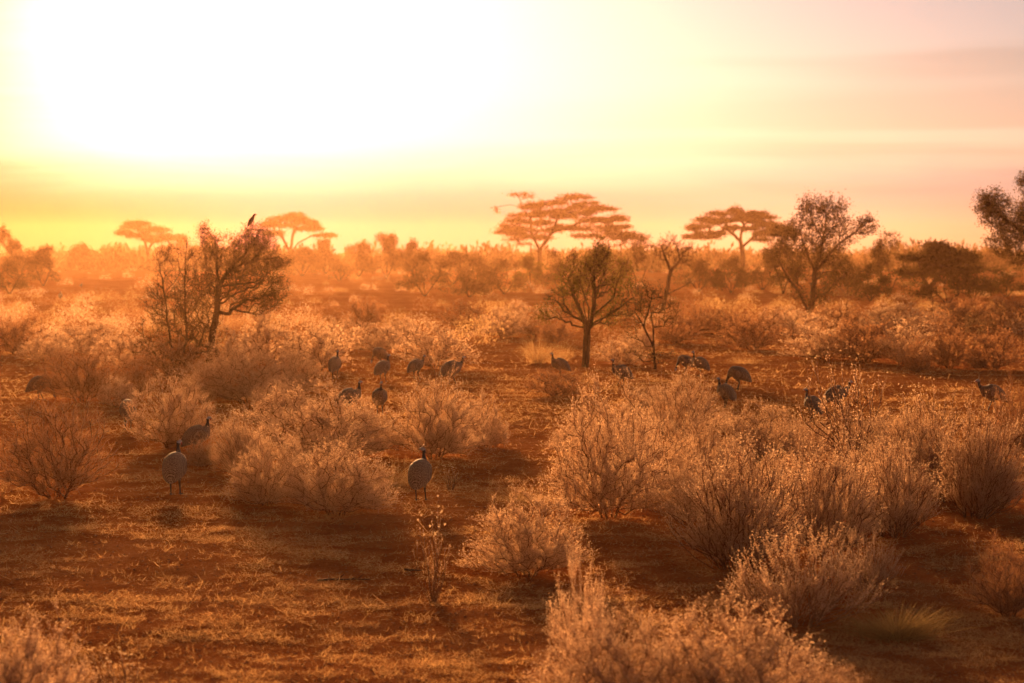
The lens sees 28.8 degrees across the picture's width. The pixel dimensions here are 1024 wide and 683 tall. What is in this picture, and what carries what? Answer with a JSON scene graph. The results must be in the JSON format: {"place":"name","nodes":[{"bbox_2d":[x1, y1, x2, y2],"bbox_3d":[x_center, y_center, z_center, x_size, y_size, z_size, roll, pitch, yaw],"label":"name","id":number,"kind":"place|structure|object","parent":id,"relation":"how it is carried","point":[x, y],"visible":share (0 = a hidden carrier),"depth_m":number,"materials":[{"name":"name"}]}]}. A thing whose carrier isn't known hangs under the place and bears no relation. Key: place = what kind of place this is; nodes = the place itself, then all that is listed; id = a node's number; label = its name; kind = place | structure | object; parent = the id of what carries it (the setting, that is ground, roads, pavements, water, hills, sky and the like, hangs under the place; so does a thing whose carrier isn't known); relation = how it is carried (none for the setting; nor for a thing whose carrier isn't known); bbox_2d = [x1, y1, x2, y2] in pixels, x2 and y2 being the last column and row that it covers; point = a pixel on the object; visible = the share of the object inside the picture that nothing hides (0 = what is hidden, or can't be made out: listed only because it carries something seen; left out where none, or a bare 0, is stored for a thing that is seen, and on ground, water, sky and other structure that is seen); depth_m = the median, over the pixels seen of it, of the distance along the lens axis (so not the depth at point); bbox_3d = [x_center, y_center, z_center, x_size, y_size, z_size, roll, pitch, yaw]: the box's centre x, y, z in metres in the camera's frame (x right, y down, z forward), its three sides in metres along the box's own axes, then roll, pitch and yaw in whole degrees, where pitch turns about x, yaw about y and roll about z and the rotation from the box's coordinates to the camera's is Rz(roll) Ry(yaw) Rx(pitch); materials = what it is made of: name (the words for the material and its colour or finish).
{"place":"outdoors","nodes":[
{"label":"outdoors","id":0,"kind":"place"},
{"bbox_2d":[0,265,1023,682],"bbox_3d":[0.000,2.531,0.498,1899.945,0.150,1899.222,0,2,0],"label":"ground","id":1,"kind":"structure","parent":0,"point":[400,299],"depth_m":18.79,"materials":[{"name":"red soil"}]},
{"bbox_2d":[0,258,32,293],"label":"bush","id":2,"kind":"object","parent":1,"relation":"on","point":[18,283],"visible":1,"depth_m":132.05,"materials":[{"name":"orange plant"}]},
{"bbox_2d":[0,308,49,354],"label":"dry shrub","id":3,"kind":"object","parent":1,"relation":"on","point":[8,336],"visible":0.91,"depth_m":52.04,"materials":[{"name":"brown plant"}]},
{"bbox_2d":[9,327,78,361],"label":"dry shrub","id":4,"kind":"object","parent":1,"relation":"on","point":[51,349],"visible":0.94,"depth_m":48.30,"materials":[{"name":"brown plant"}]},
{"bbox_2d":[25,244,62,286],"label":"bush","id":5,"kind":"object","parent":1,"relation":"on","point":[42,258],"visible":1,"depth_m":164.99,"materials":[{"name":"orange plant"}]},
{"bbox_2d":[0,591,103,682],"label":"dry shrub","id":6,"kind":"object","parent":1,"relation":"on","point":[14,669],"visible":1,"depth_m":10.54,"materials":[{"name":"brown plant"}]},
{"bbox_2d":[0,388,127,498],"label":"dry shrub","id":7,"kind":"object","parent":1,"relation":"on","point":[63,478],"visible":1,"depth_m":21.20,"materials":[{"name":"brown plant"}]},
{"bbox_2d":[30,342,128,401],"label":"dry shrub","id":8,"kind":"object","parent":1,"relation":"on","point":[91,376],"visible":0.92,"depth_m":34.27,"materials":[{"name":"brown plant"}]},
{"bbox_2d":[39,317,138,355],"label":"dry shrub","id":9,"kind":"object","parent":1,"relation":"on","point":[86,340],"visible":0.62,"depth_m":52.02,"materials":[{"name":"brown plant"}]},
{"bbox_2d":[82,323,158,369],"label":"dry shrub","id":10,"kind":"object","parent":1,"relation":"on","point":[118,346],"visible":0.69,"depth_m":44.97,"materials":[{"name":"brown plant"}]},
{"bbox_2d":[108,353,166,398],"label":"dry shrub","id":11,"kind":"object","parent":1,"relation":"on","point":[133,379],"visible":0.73,"depth_m":34.72,"materials":[{"name":"brown plant"}]},
{"bbox_2d":[112,218,180,268],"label":"umbrella acacia","id":12,"kind":"object","parent":1,"relation":"on","point":[143,234],"visible":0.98,"depth_m":340.69,"materials":[{"name":"orange plant"}]},
{"bbox_2d":[116,369,224,448],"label":"dry shrub","id":13,"kind":"object","parent":1,"relation":"on","point":[171,435],"visible":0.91,"depth_m":26.41,"materials":[{"name":"brown plant"}]},
{"bbox_2d":[128,330,216,383],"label":"dry shrub","id":14,"kind":"object","parent":1,"relation":"on","point":[165,369],"visible":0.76,"depth_m":39.20,"materials":[{"name":"brown plant"}]},
{"bbox_2d":[162,437,186,494],"bbox_3d":[-3.647,1.355,21.535,0.262,0.621,0.514,0,2,2],"label":"guinea fowl","id":15,"kind":"object","parent":1,"relation":"on","point":[174,467],"visible":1,"depth_m":21.39},
{"bbox_2d":[122,231,227,375],"bbox_3d":[-6.935,-0.730,41.008,2.267,3.088,1.362,0,2,0],"label":"thorn bush","id":16,"kind":"object","parent":1,"relation":"on","point":[186,322],"visible":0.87,"depth_m":40.95,"materials":[{"name":"brown plant"}]},
{"bbox_2d":[150,216,294,363],"bbox_3d":[-6.827,-1.172,46.788,3.567,3.592,1.645,0,2,0],"label":"thorn tree","id":17,"kind":"object","parent":1,"relation":"on","point":[256,247],"visible":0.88,"depth_m":46.67,"materials":[{"name":"brown plant"}]},
{"bbox_2d":[196,322,263,373],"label":"dry shrub","id":18,"kind":"object","parent":1,"relation":"on","point":[227,353],"visible":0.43,"depth_m":42.05,"materials":[{"name":"brown plant"}]},
{"bbox_2d":[206,398,272,474],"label":"dry shrub","id":19,"kind":"object","parent":1,"relation":"on","point":[236,442],"visible":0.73,"depth_m":23.25,"materials":[{"name":"brown plant"}]},
{"bbox_2d":[185,343,303,403],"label":"dry shrub","id":20,"kind":"object","parent":1,"relation":"on","point":[244,390],"visible":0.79,"depth_m":33.31,"materials":[{"name":"brown plant"}]},
{"bbox_2d":[220,418,313,505],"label":"dry shrub","id":21,"kind":"object","parent":1,"relation":"on","point":[257,480],"visible":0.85,"depth_m":20.64,"materials":[{"name":"brown plant"}]},
{"bbox_2d":[231,306,307,364],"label":"dry shrub","id":22,"kind":"object","parent":1,"relation":"on","point":[266,334],"visible":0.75,"depth_m":45.93,"materials":[{"name":"brown plant"}]},
{"bbox_2d":[238,375,324,424],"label":"dry shrub","id":23,"kind":"object","parent":1,"relation":"on","point":[257,398],"visible":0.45,"depth_m":29.50,"materials":[{"name":"brown plant"}]},
{"bbox_2d":[258,211,337,267],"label":"umbrella acacia","id":24,"kind":"object","parent":1,"relation":"on","point":[294,220],"visible":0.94,"depth_m":329.29,"materials":[{"name":"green plant"}]},
{"bbox_2d":[267,342,335,392],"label":"dry shrub","id":25,"kind":"object","parent":1,"relation":"on","point":[307,378],"visible":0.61,"depth_m":35.97,"materials":[{"name":"brown plant"}]},
{"bbox_2d":[281,244,327,275],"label":"bush","id":26,"kind":"object","parent":1,"relation":"on","point":[314,259],"visible":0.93,"depth_m":247.52,"materials":[{"name":"orange plant"}]},
{"bbox_2d":[215,375,405,466],"bbox_3d":[-2.547,1.014,24.549,2.498,1.193,2.428,-6,-4,20],"label":"dry shrub","id":27,"kind":"object","parent":1,"relation":"on","point":[309,440],"visible":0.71,"depth_m":24.28,"materials":[{"name":"brown plant"}]},
{"bbox_2d":[278,315,357,370],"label":"dry shrub","id":28,"kind":"object","parent":1,"relation":"on","point":[319,346],"visible":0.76,"depth_m":43.35,"materials":[{"name":"brown plant"}]},
{"bbox_2d":[273,416,404,515],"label":"dry shrub","id":29,"kind":"object","parent":1,"relation":"on","point":[319,491],"visible":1,"depth_m":19.58,"materials":[{"name":"brown plant"}]},
{"bbox_2d":[338,238,380,276],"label":"bush","id":30,"kind":"object","parent":1,"relation":"on","point":[362,247],"visible":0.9,"depth_m":235.73,"materials":[{"name":"orange plant"}]},
{"bbox_2d":[339,294,382,327],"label":"dry shrub","id":31,"kind":"object","parent":1,"relation":"on","point":[369,312],"visible":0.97,"depth_m":69.20,"materials":[{"name":"brown plant"}]},
{"bbox_2d":[318,392,404,457],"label":"dry shrub","id":32,"kind":"object","parent":1,"relation":"on","point":[368,451],"visible":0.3,"depth_m":25.32,"materials":[{"name":"brown plant"}]},
{"bbox_2d":[340,321,408,352],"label":"dry shrub","id":33,"kind":"object","parent":1,"relation":"on","point":[389,340],"visible":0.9,"depth_m":52.06,"materials":[{"name":"brown plant"}]},
{"bbox_2d":[363,231,403,278],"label":"tree","id":34,"kind":"object","parent":1,"relation":"on","point":[390,240],"visible":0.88,"depth_m":219.95,"materials":[{"name":"orange plant"}]},
{"bbox_2d":[408,444,431,500],"bbox_3d":[-0.948,1.358,20.495,0.242,0.574,0.448,0,3,10],"label":"guinea fowl","id":35,"kind":"object","parent":1,"relation":"on","point":[419,473],"visible":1,"depth_m":20.38},
{"bbox_2d":[393,249,458,295],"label":"bush","id":36,"kind":"object","parent":1,"relation":"on","point":[414,280],"visible":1,"depth_m":126.96,"materials":[{"name":"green plant"}]},
{"bbox_2d":[413,495,449,602],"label":"dry plant","id":37,"kind":"object","parent":1,"relation":"on","point":[434,598],"visible":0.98,"depth_m":14.86,"materials":[{"name":"brown plant"}]},
{"bbox_2d":[379,356,496,459],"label":"dry shrub","id":38,"kind":"object","parent":1,"relation":"on","point":[447,436],"visible":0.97,"depth_m":25.09,"materials":[{"name":"brown plant"}]},
{"bbox_2d":[388,318,489,370],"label":"dry shrub","id":39,"kind":"object","parent":1,"relation":"on","point":[443,344],"visible":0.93,"depth_m":44.49,"materials":[{"name":"brown plant"}]},
{"bbox_2d":[432,298,487,327],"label":"dry shrub","id":40,"kind":"object","parent":1,"relation":"on","point":[460,309],"visible":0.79,"depth_m":69.71,"materials":[{"name":"brown plant"}]},
{"bbox_2d":[456,387,514,447],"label":"dry shrub","id":41,"kind":"object","parent":1,"relation":"on","point":[496,432],"visible":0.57,"depth_m":26.77,"materials":[{"name":"brown plant"}]},
{"bbox_2d":[473,255,529,293],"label":"bush","id":42,"kind":"object","parent":1,"relation":"on","point":[496,282],"visible":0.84,"depth_m":132.07,"materials":[{"name":"brown plant"}]},
{"bbox_2d":[476,304,533,337],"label":"dry shrub","id":43,"kind":"object","parent":1,"relation":"on","point":[508,332],"visible":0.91,"depth_m":61.84,"materials":[{"name":"brown plant"}]},
{"bbox_2d":[0,301,1022,682],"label":"grass stubble","id":44,"kind":"object","parent":1,"relation":"on","point":[436,567],"depth_m":15.56,"materials":[{"name":"brown plant"}]},
{"bbox_2d":[0,267,1023,352],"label":"scrub","id":45,"kind":"object","parent":1,"relation":"on","point":[74,309],"visible":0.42,"depth_m":77.70,"materials":[{"name":"brown plant"}]},
{"bbox_2d":[0,236,1023,272],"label":"distant treeline","id":46,"kind":"object","parent":1,"relation":"on","point":[120,257],"visible":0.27,"depth_m":325.14,"materials":[{"name":"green plant"}]},
{"bbox_2d":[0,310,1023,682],"bbox_3d":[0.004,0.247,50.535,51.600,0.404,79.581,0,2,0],"label":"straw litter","id":47,"kind":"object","parent":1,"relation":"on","point":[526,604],"visible":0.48,"depth_m":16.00,"materials":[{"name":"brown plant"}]},
{"bbox_2d":[453,481,597,576],"bbox_3d":[0.102,1.516,16.118,1.207,0.821,1.125,-5,0,34],"label":"dry shrub","id":48,"kind":"object","parent":1,"relation":"on","point":[525,553],"visible":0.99,"depth_m":16.02,"materials":[{"name":"brown plant"}]},
{"bbox_2d":[514,367,589,396],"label":"dry shrub","id":49,"kind":"object","parent":1,"relation":"on","point":[568,389],"visible":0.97,"depth_m":35.59,"materials":[{"name":"brown plant"}]},
{"bbox_2d":[489,190,647,274],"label":"umbrella acacia","id":50,"kind":"object","parent":1,"relation":"on","point":[586,209],"visible":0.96,"depth_m":266.97,"materials":[{"name":"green plant"}]},
{"bbox_2d":[542,539,609,678],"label":"dry shrub","id":51,"kind":"object","parent":1,"relation":"on","point":[571,567],"visible":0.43,"depth_m":11.85,"materials":[{"name":"brown plant"}]},
{"bbox_2d":[528,232,646,366],"bbox_3d":[1.759,-0.950,45.496,2.789,3.237,1.114,0,2,0],"label":"bushy tree","id":52,"kind":"object","parent":1,"relation":"on","point":[599,264],"visible":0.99,"depth_m":45.43,"materials":[{"name":"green plant"}]},
{"bbox_2d":[533,365,673,518],"bbox_3d":[0.951,0.978,19.403,1.400,1.571,1.419,3,5,17],"label":"dry shrub","id":53,"kind":"object","parent":1,"relation":"on","point":[604,487],"visible":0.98,"depth_m":19.25,"materials":[{"name":"beige plant"}]},
{"bbox_2d":[514,577,699,682],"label":"dry shrub","id":54,"kind":"object","parent":1,"relation":"on","point":[594,672],"visible":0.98,"depth_m":10.41,"materials":[{"name":"brown plant"}]},
{"bbox_2d":[590,332,649,365],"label":"dry shrub","id":55,"kind":"object","parent":1,"relation":"on","point":[622,356],"visible":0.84,"depth_m":46.74,"materials":[{"name":"brown plant"}]},
{"bbox_2d":[607,230,652,293],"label":"tree","id":56,"kind":"object","parent":1,"relation":"on","point":[641,257],"visible":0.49,"depth_m":132.00,"materials":[{"name":"brown plant"}]},
{"bbox_2d":[617,275,685,369],"bbox_3d":[3.113,-0.415,44.662,1.687,2.243,1.166,0,2,0],"label":"sapling","id":57,"kind":"object","parent":1,"relation":"on","point":[641,299],"visible":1,"depth_m":44.67,"materials":[{"name":"brown plant"}]},
{"bbox_2d":[617,411,704,500],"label":"dry shrub","id":58,"kind":"object","parent":1,"relation":"on","point":[673,457],"visible":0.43,"depth_m":20.88,"materials":[{"name":"brown plant"}]},
{"bbox_2d":[650,231,701,311],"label":"bare tree","id":59,"kind":"object","parent":1,"relation":"on","point":[676,263],"visible":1,"depth_m":88.43,"materials":[{"name":"brown plant"}]},
{"bbox_2d":[648,308,704,343],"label":"dry shrub","id":60,"kind":"object","parent":1,"relation":"on","point":[679,338],"visible":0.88,"depth_m":58.86,"materials":[{"name":"brown plant"}]},
{"bbox_2d":[627,358,731,443],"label":"dry shrub","id":61,"kind":"object","parent":1,"relation":"on","point":[690,394],"visible":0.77,"depth_m":27.32,"materials":[{"name":"brown plant"}]},
{"bbox_2d":[640,456,723,521],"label":"dry shrub","id":62,"kind":"object","parent":1,"relation":"on","point":[672,491],"visible":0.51,"depth_m":18.99,"materials":[{"name":"brown plant"}]},
{"bbox_2d":[670,256,727,291],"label":"bush","id":63,"kind":"object","parent":1,"relation":"on","point":[700,267],"visible":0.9,"depth_m":141.43,"materials":[{"name":"brown plant"}]},
{"bbox_2d":[660,405,748,482],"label":"dry shrub","id":64,"kind":"object","parent":1,"relation":"on","point":[699,440],"visible":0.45,"depth_m":22.24,"materials":[{"name":"brown plant"}]},
{"bbox_2d":[711,255,754,292],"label":"bush","id":65,"kind":"object","parent":1,"relation":"on","point":[719,275],"visible":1,"depth_m":137.54,"materials":[{"name":"brown plant"}]},
{"bbox_2d":[649,425,819,571],"bbox_3d":[1.872,1.304,16.540,1.401,1.266,1.398,0,2,-9],"label":"dry shrub","id":66,"kind":"object","parent":1,"relation":"on","point":[743,505],"visible":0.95,"depth_m":16.42,"materials":[{"name":"beige plant"}]},
{"bbox_2d":[628,567,843,682],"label":"dry shrub","id":67,"kind":"object","parent":1,"relation":"on","point":[736,665],"visible":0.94,"depth_m":10.37,"materials":[{"name":"beige plant"}]},
{"bbox_2d":[680,202,799,270],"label":"umbrella acacia","id":68,"kind":"object","parent":1,"relation":"on","point":[755,219],"visible":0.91,"depth_m":260.23,"materials":[{"name":"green plant"}]},
{"bbox_2d":[710,303,798,349],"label":"dry shrub","id":69,"kind":"object","parent":1,"relation":"on","point":[748,339],"visible":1,"depth_m":54.33,"materials":[{"name":"brown plant"}]},
{"bbox_2d":[703,395,815,465],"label":"dry shrub","id":70,"kind":"object","parent":1,"relation":"on","point":[761,431],"visible":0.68,"depth_m":24.34,"materials":[{"name":"brown plant"}]},
{"bbox_2d":[754,300,823,336],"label":"dry shrub","id":71,"kind":"object","parent":1,"relation":"on","point":[793,325],"visible":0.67,"depth_m":63.88,"materials":[{"name":"brown plant"}]},
{"bbox_2d":[763,411,838,461],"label":"dry shrub","id":72,"kind":"object","parent":1,"relation":"on","point":[817,443],"visible":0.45,"depth_m":24.77,"materials":[{"name":"brown plant"}]},
{"bbox_2d":[716,515,896,627],"bbox_3d":[2.073,1.609,13.917,1.287,0.805,0.976,2,0,4],"label":"dry shrub","id":73,"kind":"object","parent":1,"relation":"on","point":[790,595],"visible":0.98,"depth_m":13.84,"materials":[{"name":"brown plant"}]},
{"bbox_2d":[773,315,861,358],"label":"dry shrub","id":74,"kind":"object","parent":1,"relation":"on","point":[823,340],"visible":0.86,"depth_m":48.74,"materials":[{"name":"brown plant"}]},
{"bbox_2d":[760,186,882,313],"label":"thorn tree","id":75,"kind":"object","parent":1,"relation":"on","point":[818,249],"visible":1,"depth_m":83.82,"materials":[{"name":"brown plant"}]},
{"bbox_2d":[775,652,871,682],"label":"dry shrub","id":76,"kind":"object","parent":1,"relation":"on","point":[823,679],"visible":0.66,"depth_m":10.79,"materials":[{"name":"brown plant"}]},
{"bbox_2d":[765,414,893,556],"bbox_3d":[2.753,1.244,17.213,1.127,1.303,1.284,-3,8,-42],"label":"dry shrub","id":77,"kind":"object","parent":1,"relation":"on","point":[816,488],"visible":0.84,"depth_m":17.08,"materials":[{"name":"brown plant"}]},
{"bbox_2d":[803,296,877,327],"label":"dry shrub","id":78,"kind":"object","parent":1,"relation":"on","point":[835,317],"visible":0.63,"depth_m":69.74,"materials":[{"name":"brown plant"}]},
{"bbox_2d":[793,332,892,465],"bbox_3d":[3.931,0.740,23.960,1.328,1.729,1.080,-5,0,-42],"label":"dry shrub","id":79,"kind":"object","parent":1,"relation":"on","point":[842,414],"visible":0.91,"depth_m":23.91,"materials":[{"name":"brown plant"}]},
{"bbox_2d":[822,315,900,361],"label":"dry shrub","id":80,"kind":"object","parent":1,"relation":"on","point":[873,330],"visible":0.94,"depth_m":47.57,"materials":[{"name":"brown plant"}]},
{"bbox_2d":[824,525,909,593],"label":"dry shrub","id":81,"kind":"object","parent":1,"relation":"on","point":[873,571],"visible":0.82,"depth_m":15.21,"materials":[{"name":"brown plant"}]},
{"bbox_2d":[846,263,895,300],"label":"bush","id":82,"kind":"object","parent":1,"relation":"on","point":[870,290],"visible":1,"depth_m":110.03,"materials":[{"name":"brown plant"}]},
{"bbox_2d":[861,228,918,293],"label":"tree","id":83,"kind":"object","parent":1,"relation":"on","point":[878,248],"visible":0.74,"depth_m":131.98,"materials":[{"name":"brown plant"}]},
{"bbox_2d":[857,394,926,475],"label":"dry shrub","id":84,"kind":"object","parent":1,"relation":"on","point":[877,432],"visible":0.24,"depth_m":23.06,"materials":[{"name":"brown plant"}]},
{"bbox_2d":[839,433,947,537],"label":"dry shrub","id":85,"kind":"object","parent":1,"relation":"on","point":[905,514],"visible":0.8,"depth_m":18.12,"materials":[{"name":"brown plant"}]},
{"bbox_2d":[786,596,1002,648],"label":"grass tussock","id":86,"kind":"object","parent":1,"relation":"on","point":[898,629],"depth_m":13.45,"materials":[{"name":"plant"}]},
{"bbox_2d":[856,298,940,329],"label":"dry shrub","id":87,"kind":"object","parent":1,"relation":"on","point":[877,315],"visible":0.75,"depth_m":68.16,"materials":[{"name":"brown plant"}]},
{"bbox_2d":[876,314,939,364],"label":"dry shrub","id":88,"kind":"object","parent":1,"relation":"on","point":[902,343],"visible":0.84,"depth_m":46.62,"materials":[{"name":"brown plant"}]},
{"bbox_2d":[876,376,968,494],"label":"dry shrub","id":89,"kind":"object","parent":1,"relation":"on","point":[921,434],"visible":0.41,"depth_m":21.47,"materials":[{"name":"brown plant"}]},
{"bbox_2d":[885,237,987,300],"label":"umbrella tree","id":90,"kind":"object","parent":1,"relation":"on","point":[935,255],"visible":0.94,"depth_m":112.09,"materials":[{"name":"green plant"}]},
{"bbox_2d":[897,263,993,302],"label":"bush","id":91,"kind":"object","parent":1,"relation":"on","point":[926,290],"visible":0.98,"depth_m":107.65,"materials":[{"name":"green plant"}]},
{"bbox_2d":[913,433,982,502],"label":"dry shrub","id":92,"kind":"object","parent":1,"relation":"on","point":[931,471],"visible":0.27,"depth_m":20.82,"materials":[{"name":"brown plant"}]},
{"bbox_2d":[928,322,974,368],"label":"dry shrub","id":93,"kind":"object","parent":1,"relation":"on","point":[944,354],"visible":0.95,"depth_m":45.62,"materials":[{"name":"brown plant"}]},
{"bbox_2d":[920,296,998,326],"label":"dry shrub","id":94,"kind":"object","parent":1,"relation":"on","point":[980,311],"visible":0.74,"depth_m":70.62,"materials":[{"name":"brown plant"}]},
{"bbox_2d":[931,385,1023,518],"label":"dry shrub","id":95,"kind":"object","parent":1,"relation":"on","point":[990,490],"visible":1,"depth_m":19.46,"materials":[{"name":"brown plant"}]},
{"bbox_2d":[958,528,1023,616],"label":"dry shrub","id":96,"kind":"object","parent":1,"relation":"on","point":[996,601],"visible":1,"depth_m":14.36,"materials":[{"name":"brown plant"}]},
{"bbox_2d":[960,325,1023,370],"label":"dry shrub","id":97,"kind":"object","parent":1,"relation":"on","point":[980,362],"visible":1,"depth_m":44.57,"materials":[{"name":"brown plant"}]},
{"bbox_2d":[969,169,1023,270],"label":"thorn tree","id":98,"kind":"object","parent":1,"relation":"on","point":[988,210],"visible":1,"depth_m":70.56,"materials":[{"name":"brown plant"}]},
{"bbox_2d":[976,293,1023,332],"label":"dry shrub","id":99,"kind":"object","parent":1,"relation":"on","point":[1003,317],"visible":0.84,"depth_m":66.01,"materials":[{"name":"brown plant"}]},
{"bbox_2d":[989,371,1023,458],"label":"dry shrub","id":100,"kind":"object","parent":1,"relation":"on","point":[1010,403],"visible":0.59,"depth_m":24.79,"materials":[{"name":"brown plant"}]},
{"bbox_2d":[0,0,1023,255],"label":"sky","id":101,"kind":"structure","parent":0,"point":[363,119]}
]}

